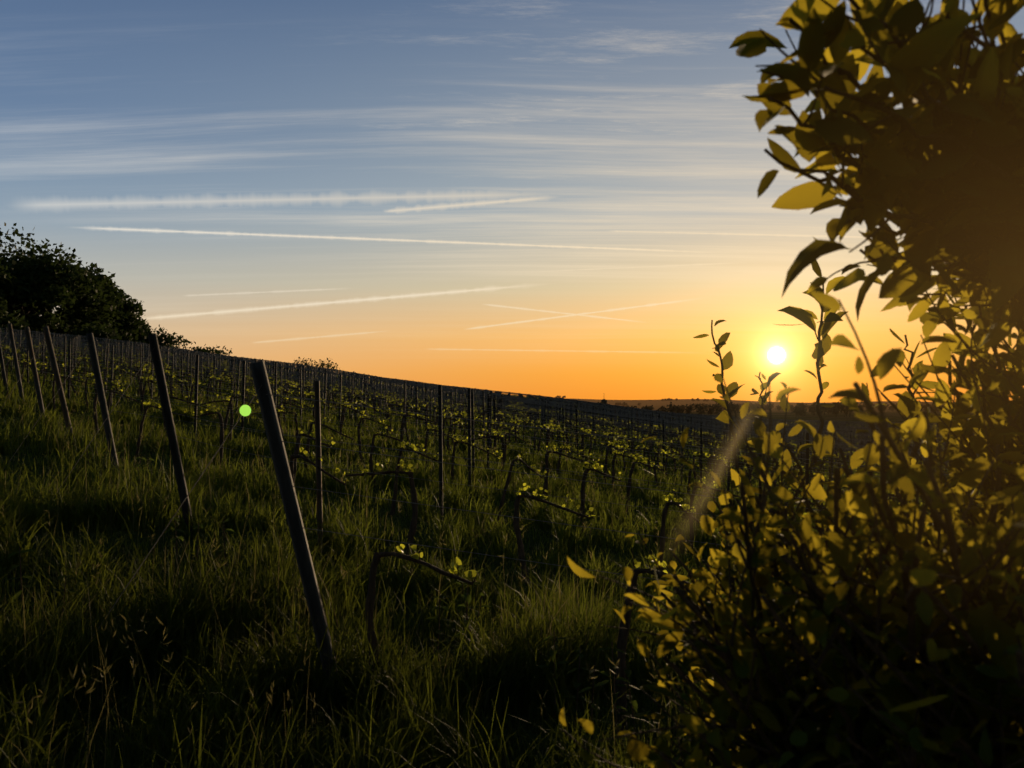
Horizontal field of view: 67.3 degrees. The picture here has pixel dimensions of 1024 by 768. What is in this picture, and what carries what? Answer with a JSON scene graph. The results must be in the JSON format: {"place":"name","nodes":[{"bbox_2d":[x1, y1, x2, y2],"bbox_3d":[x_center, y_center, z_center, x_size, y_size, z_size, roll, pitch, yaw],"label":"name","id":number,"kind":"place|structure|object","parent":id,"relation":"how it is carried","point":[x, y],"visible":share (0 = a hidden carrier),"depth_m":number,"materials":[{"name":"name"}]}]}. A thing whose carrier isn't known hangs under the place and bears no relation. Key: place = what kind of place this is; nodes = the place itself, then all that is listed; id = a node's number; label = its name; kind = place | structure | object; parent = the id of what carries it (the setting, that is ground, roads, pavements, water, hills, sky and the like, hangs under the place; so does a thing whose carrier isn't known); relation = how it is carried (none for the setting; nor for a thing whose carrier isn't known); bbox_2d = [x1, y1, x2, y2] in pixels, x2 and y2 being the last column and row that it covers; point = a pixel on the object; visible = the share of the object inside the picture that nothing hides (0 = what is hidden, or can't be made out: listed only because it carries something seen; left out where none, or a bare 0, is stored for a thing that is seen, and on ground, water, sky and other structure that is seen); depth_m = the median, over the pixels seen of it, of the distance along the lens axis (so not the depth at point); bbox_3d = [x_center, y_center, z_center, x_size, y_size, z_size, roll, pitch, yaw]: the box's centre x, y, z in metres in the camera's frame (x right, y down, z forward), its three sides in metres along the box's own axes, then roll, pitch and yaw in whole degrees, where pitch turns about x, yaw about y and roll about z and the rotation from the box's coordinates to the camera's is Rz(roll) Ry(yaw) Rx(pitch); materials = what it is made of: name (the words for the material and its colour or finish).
{"place":"outdoors","nodes":[
{"label":"outdoors","id":0,"kind":"place"},
{"bbox_2d":[240,405,250,415],"bbox_3d":[-1.039,0.103,2.998,0.045,0.045,0.001,0,-2,0],"label":"lens flare","id":1,"kind":"object","parent":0,"point":[245,410],"visible":1,"depth_m":3.00,"materials":[{"name":"green"}]},
{"bbox_2d":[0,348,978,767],"bbox_3d":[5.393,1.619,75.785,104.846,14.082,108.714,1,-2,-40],"label":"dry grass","id":2,"kind":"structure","parent":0,"point":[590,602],"depth_m":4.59,"materials":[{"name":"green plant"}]},
{"bbox_2d":[0,344,989,767],"bbox_3d":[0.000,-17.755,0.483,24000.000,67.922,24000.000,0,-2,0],"label":"ground","id":3,"kind":"structure","parent":0,"point":[776,413],"depth_m":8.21,"materials":[{"name":"green plant"}]},
{"bbox_2d":[0,222,339,369],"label":"tree","id":4,"kind":"object","parent":3,"relation":"on","point":[45,281],"depth_m":82.68,"materials":[{"name":"green plant"}]},
{"bbox_2d":[5,445,649,764],"bbox_3d":[-2.150,1.314,5.560,9.596,1.433,2.752,-1,-2,41],"label":"weed","id":5,"kind":"object","parent":3,"relation":"on","point":[613,697],"depth_m":4.27,"materials":[{"name":"green plant"}]},
{"bbox_2d":[0,336,994,744],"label":"vine","id":6,"kind":"object","parent":3,"relation":"on","point":[622,642],"depth_m":13.65,"materials":[{"name":"plant"}]},
{"bbox_2d":[0,323,1002,694],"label":"vineyard posts","id":7,"kind":"object","parent":3,"relation":"on","point":[266,399],"visible":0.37,"depth_m":13.64,"materials":[{"name":"brown wood"}]},
{"bbox_2d":[0,328,981,659],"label":"vineyard wires","id":8,"kind":"object","parent":7,"relation":"attached to","point":[558,402],"visible":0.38,"depth_m":24.81,"materials":[{"name":"grey metal"}]},
{"bbox_2d":[555,395,944,417],"bbox_3d":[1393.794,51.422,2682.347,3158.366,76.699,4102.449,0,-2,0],"label":"tree","id":9,"kind":"object","parent":3,"relation":"on","point":[800,409],"depth_m":1009.49,"materials":[{"name":"green plant"}]},
{"bbox_2d":[559,0,1023,767],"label":"shrub","id":10,"kind":"object","parent":3,"relation":"on","point":[891,176],"depth_m":1.16,"materials":[{"name":"green plant"}]},
{"bbox_2d":[0,0,1023,402],"label":"sky","id":11,"kind":"structure","parent":0,"point":[552,198],"materials":[{"name":"blue"}]}
]}

